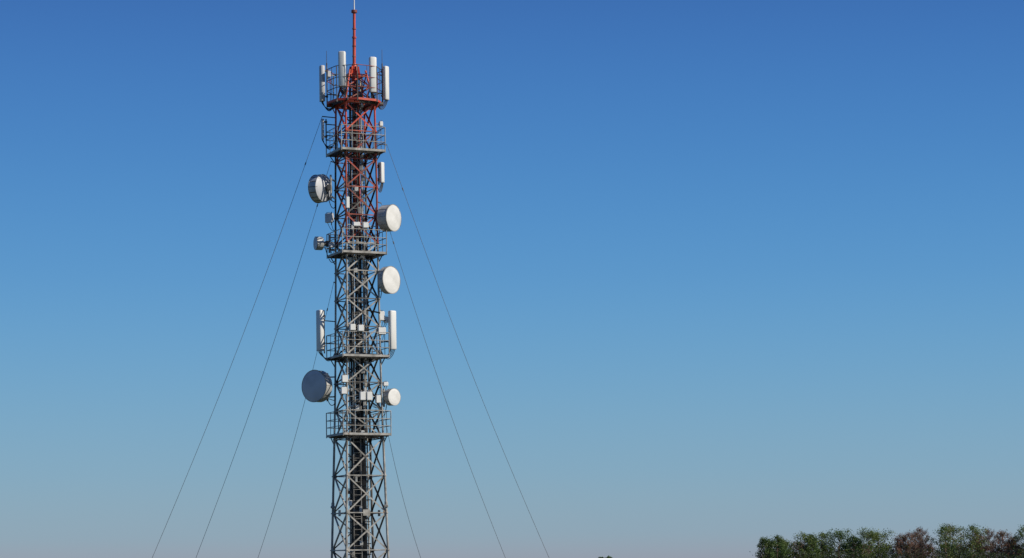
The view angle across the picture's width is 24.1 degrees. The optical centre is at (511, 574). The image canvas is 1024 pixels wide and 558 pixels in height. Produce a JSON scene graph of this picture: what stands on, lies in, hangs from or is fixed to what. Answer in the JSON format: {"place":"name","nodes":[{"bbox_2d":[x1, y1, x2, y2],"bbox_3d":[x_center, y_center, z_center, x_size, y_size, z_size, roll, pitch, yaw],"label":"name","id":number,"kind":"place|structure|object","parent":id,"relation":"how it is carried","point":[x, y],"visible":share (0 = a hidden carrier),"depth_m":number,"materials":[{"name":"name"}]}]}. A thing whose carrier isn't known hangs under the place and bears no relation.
{"place":"outdoors","nodes":[
{"label":"outdoors","id":0,"kind":"place"},
{"bbox_2d":[0,0,1023,557],"label":"sky","id":1,"kind":"structure","parent":0,"point":[714,278],"materials":[{"name":"blue"}]},
{"label":"ground","id":2,"kind":"structure","parent":0,"visible":0},
{"bbox_2d":[326,0,391,557],"bbox_3d":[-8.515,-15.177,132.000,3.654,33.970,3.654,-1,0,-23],"label":"lattice telecom tower","id":3,"kind":"structure","parent":2,"relation":"on","point":[358,437],"depth_m":131.60,"materials":[{"name":"metal"}]},
{"bbox_2d":[152,116,334,557],"bbox_3d":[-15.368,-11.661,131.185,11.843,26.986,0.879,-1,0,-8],"label":"guy wire","id":4,"kind":"object","parent":3,"relation":"attached to","point":[246,325],"visible":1,"depth_m":131.31,"materials":[{"name":"metal"}]},
{"bbox_2d":[196,161,334,556],"bbox_3d":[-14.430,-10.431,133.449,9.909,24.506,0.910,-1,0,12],"label":"guy wire","id":5,"kind":"object","parent":3,"relation":"attached to","point":[266,363],"visible":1,"depth_m":133.02,"materials":[{"name":"metal"}]},
{"bbox_2d":[258,282,335,556],"bbox_3d":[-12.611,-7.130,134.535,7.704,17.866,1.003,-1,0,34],"label":"guy wire","id":6,"kind":"object","parent":3,"relation":"attached to","point":[297,428],"visible":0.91,"depth_m":134.05,"materials":[{"name":"metal"}]},
{"bbox_2d":[302,370,335,405],"bbox_3d":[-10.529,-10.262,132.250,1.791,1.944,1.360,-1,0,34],"label":"microwave dish","id":7,"kind":"object","parent":3,"relation":"attached to","point":[316,385],"visible":1,"depth_m":131.66,"materials":[{"name":"metal"}]},
{"bbox_2d":[308,174,335,208],"bbox_3d":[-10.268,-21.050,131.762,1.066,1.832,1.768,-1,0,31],"label":"microwave dish","id":8,"kind":"object","parent":3,"relation":"attached to","point":[319,188],"visible":1,"depth_m":131.36,"materials":[{"name":"metal"}]},
{"bbox_2d":[313,235,335,262],"bbox_3d":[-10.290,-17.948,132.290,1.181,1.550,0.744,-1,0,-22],"label":"microwave dish","id":9,"kind":"object","parent":3,"relation":"attached to","point":[319,243],"visible":1,"depth_m":132.02,"materials":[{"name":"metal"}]},
{"bbox_2d":[316,310,334,360],"bbox_3d":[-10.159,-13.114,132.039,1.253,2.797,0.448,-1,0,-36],"label":"panel antenna","id":10,"kind":"object","parent":3,"relation":"attached to","point":[320,331],"visible":1,"depth_m":131.64,"materials":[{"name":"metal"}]},
{"bbox_2d":[319,51,335,110],"bbox_3d":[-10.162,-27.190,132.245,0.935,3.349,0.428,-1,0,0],"label":"panel antenna","id":11,"kind":"object","parent":3,"relation":"attached to","point":[322,71],"visible":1,"depth_m":132.09,"materials":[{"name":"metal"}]},
{"bbox_2d":[321,119,334,149],"bbox_3d":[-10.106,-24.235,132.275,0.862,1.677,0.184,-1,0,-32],"label":"panel antenna","id":12,"kind":"object","parent":3,"relation":"attached to","point":[322,132],"visible":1,"depth_m":132.13,"materials":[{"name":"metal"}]},
{"bbox_2d":[325,212,334,230],"bbox_3d":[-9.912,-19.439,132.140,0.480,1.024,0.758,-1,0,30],"label":"remote radio unit","id":13,"kind":"object","parent":3,"relation":"attached to","point":[329,217],"visible":1,"depth_m":131.85,"materials":[{"name":"metal"}]},
{"bbox_2d":[327,71,335,85],"bbox_3d":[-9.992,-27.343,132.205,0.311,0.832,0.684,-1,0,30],"label":"remote radio unit","id":14,"kind":"object","parent":3,"relation":"attached to","point":[328,74],"visible":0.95,"depth_m":131.94,"materials":[{"name":"metal"}]},
{"bbox_2d":[328,242,335,255],"bbox_3d":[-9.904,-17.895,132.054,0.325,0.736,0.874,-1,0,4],"label":"remote radio unit","id":15,"kind":"object","parent":3,"relation":"attached to","point":[330,245],"visible":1,"depth_m":131.69,"materials":[{"name":"metal"}]},
{"bbox_2d":[338,51,345,95],"bbox_3d":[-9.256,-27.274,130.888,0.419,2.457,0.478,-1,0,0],"label":"panel antenna","id":16,"kind":"object","parent":3,"relation":"attached to","point":[341,68],"visible":1,"depth_m":130.68,"materials":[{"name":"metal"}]},
{"bbox_2d":[340,386,346,401],"bbox_3d":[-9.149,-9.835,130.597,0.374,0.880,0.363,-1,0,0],"label":"remote radio unit","id":17,"kind":"object","parent":3,"relation":"attached to","point":[343,390],"visible":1,"depth_m":130.49,"materials":[{"name":"metal"}]},
{"bbox_2d":[341,374,347,385],"bbox_3d":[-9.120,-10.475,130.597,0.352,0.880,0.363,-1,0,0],"label":"remote radio unit","id":18,"kind":"object","parent":3,"relation":"attached to","point":[344,378],"visible":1,"depth_m":130.48,"materials":[{"name":"metal"}]},
{"bbox_2d":[345,196,349,215],"bbox_3d":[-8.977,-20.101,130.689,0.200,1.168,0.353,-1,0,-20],"label":"remote radio unit","id":19,"kind":"object","parent":3,"relation":"attached to","point":[347,203],"visible":1,"depth_m":130.56,"materials":[{"name":"metal"}]},
{"bbox_2d":[348,323,355,337],"bbox_3d":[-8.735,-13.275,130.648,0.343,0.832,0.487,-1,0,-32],"label":"remote radio unit","id":20,"kind":"object","parent":3,"relation":"attached to","point":[351,327],"visible":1,"depth_m":130.50,"materials":[{"name":"metal"}]},
{"bbox_2d":[347,222,359,233],"bbox_3d":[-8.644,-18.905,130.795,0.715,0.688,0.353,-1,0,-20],"label":"remote radio unit","id":21,"kind":"object","parent":3,"relation":"attached to","point":[356,224],"visible":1,"depth_m":130.76,"materials":[{"name":"metal"}]},
{"bbox_2d":[348,324,363,338],"bbox_3d":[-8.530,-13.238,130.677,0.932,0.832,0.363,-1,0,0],"label":"remote radio unit","id":22,"kind":"object","parent":3,"relation":"attached to","point":[360,327],"visible":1,"depth_m":130.57,"materials":[{"name":"metal"}]},
{"bbox_2d":[348,390,365,407],"bbox_3d":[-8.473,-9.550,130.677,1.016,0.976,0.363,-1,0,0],"label":"remote radio unit","id":23,"kind":"object","parent":3,"relation":"attached to","point":[362,395],"visible":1,"depth_m":130.60,"materials":[{"name":"metal"}]},
{"bbox_2d":[362,221,376,235],"bbox_3d":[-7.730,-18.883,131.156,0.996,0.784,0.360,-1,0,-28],"label":"remote radio unit","id":24,"kind":"object","parent":3,"relation":"attached to","point":[365,224],"visible":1,"depth_m":130.90,"materials":[{"name":"metal"}]},
{"bbox_2d":[369,57,376,102],"bbox_3d":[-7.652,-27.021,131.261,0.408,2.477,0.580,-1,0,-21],"label":"panel antenna","id":25,"kind":"object","parent":3,"relation":"attached to","point":[372,70],"visible":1,"depth_m":131.01,"materials":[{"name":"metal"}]},
{"bbox_2d":[366,390,380,407],"bbox_3d":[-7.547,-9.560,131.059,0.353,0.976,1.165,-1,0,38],"label":"remote radio unit","id":26,"kind":"object","parent":3,"relation":"attached to","point":[369,396],"visible":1,"depth_m":130.64,"materials":[{"name":"metal"}]},
{"bbox_2d":[375,394,380,409],"bbox_3d":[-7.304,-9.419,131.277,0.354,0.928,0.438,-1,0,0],"label":"remote radio unit","id":27,"kind":"object","parent":3,"relation":"attached to","point":[377,398],"visible":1,"depth_m":131.12,"materials":[{"name":"metal"}]},
{"bbox_2d":[376,120,382,132],"bbox_3d":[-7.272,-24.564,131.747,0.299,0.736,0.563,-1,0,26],"label":"remote radio unit","id":28,"kind":"object","parent":3,"relation":"attached to","point":[380,124],"visible":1,"depth_m":131.75,"materials":[{"name":"metal"}]},
{"bbox_2d":[377,162,384,192],"bbox_3d":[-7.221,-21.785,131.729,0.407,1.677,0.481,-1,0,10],"label":"panel antenna","id":29,"kind":"object","parent":3,"relation":"attached to","point":[380,167],"visible":1,"depth_m":131.69,"materials":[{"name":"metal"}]},
{"bbox_2d":[377,326,385,341],"bbox_3d":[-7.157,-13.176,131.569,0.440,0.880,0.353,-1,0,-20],"label":"remote radio unit","id":30,"kind":"object","parent":3,"relation":"attached to","point":[381,329],"visible":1,"depth_m":131.43,"materials":[{"name":"metal"}]},
{"bbox_2d":[376,63,388,109],"bbox_3d":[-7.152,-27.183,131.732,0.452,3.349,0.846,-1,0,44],"label":"panel antenna","id":31,"kind":"object","parent":3,"relation":"attached to","point":[385,82],"visible":1,"depth_m":131.74,"materials":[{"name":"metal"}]},
{"bbox_2d":[380,310,384,323],"bbox_3d":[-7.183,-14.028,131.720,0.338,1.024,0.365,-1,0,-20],"label":"remote radio unit","id":32,"kind":"object","parent":3,"relation":"attached to","point":[382,314],"visible":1,"depth_m":131.60,"materials":[{"name":"metal"}]},
{"bbox_2d":[375,204,400,234],"bbox_3d":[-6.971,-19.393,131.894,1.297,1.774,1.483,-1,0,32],"label":"microwave dish","id":33,"kind":"object","parent":3,"relation":"attached to","point":[388,218],"visible":1,"depth_m":131.37,"materials":[{"name":"metal"}]},
{"bbox_2d":[377,266,399,297],"bbox_3d":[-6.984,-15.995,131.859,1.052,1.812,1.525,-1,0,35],"label":"microwave dish","id":34,"kind":"object","parent":3,"relation":"attached to","point":[388,279],"visible":1,"depth_m":131.43,"materials":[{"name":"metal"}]},
{"bbox_2d":[380,310,396,358],"bbox_3d":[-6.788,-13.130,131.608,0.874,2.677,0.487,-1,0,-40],"label":"panel antenna","id":35,"kind":"object","parent":3,"relation":"attached to","point":[392,326],"visible":1,"depth_m":131.55,"materials":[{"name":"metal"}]},
{"bbox_2d":[381,388,400,415],"bbox_3d":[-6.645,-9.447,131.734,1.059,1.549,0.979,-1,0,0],"label":"microwave dish","id":36,"kind":"object","parent":3,"relation":"attached to","point":[392,397],"visible":1,"depth_m":131.54,"materials":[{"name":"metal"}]},
{"bbox_2d":[379,387,420,557],"bbox_3d":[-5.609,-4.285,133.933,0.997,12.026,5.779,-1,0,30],"label":"guy wire","id":37,"kind":"object","parent":3,"relation":"attached to","point":[399,484],"visible":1,"depth_m":133.69,"materials":[{"name":"metal"}]},
{"bbox_2d":[378,202,504,555],"bbox_3d":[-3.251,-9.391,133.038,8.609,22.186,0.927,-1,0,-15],"label":"guy wire","id":38,"kind":"object","parent":3,"relation":"attached to","point":[440,385],"visible":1,"depth_m":132.89,"materials":[{"name":"metal"}]},
{"bbox_2d":[377,143,548,556],"bbox_3d":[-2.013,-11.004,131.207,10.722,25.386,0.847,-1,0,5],"label":"guy wire","id":39,"kind":"object","parent":3,"relation":"attached to","point":[459,341],"visible":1,"depth_m":131.49,"materials":[{"name":"metal"}]},
{"bbox_2d":[598,523,1023,557],"bbox_3d":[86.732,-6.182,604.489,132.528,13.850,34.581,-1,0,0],"label":"distant tree row","id":40,"kind":"object","parent":2,"relation":"on","point":[855,547],"visible":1,"depth_m":598.17,"materials":[{"name":"green plant"}]}
]}

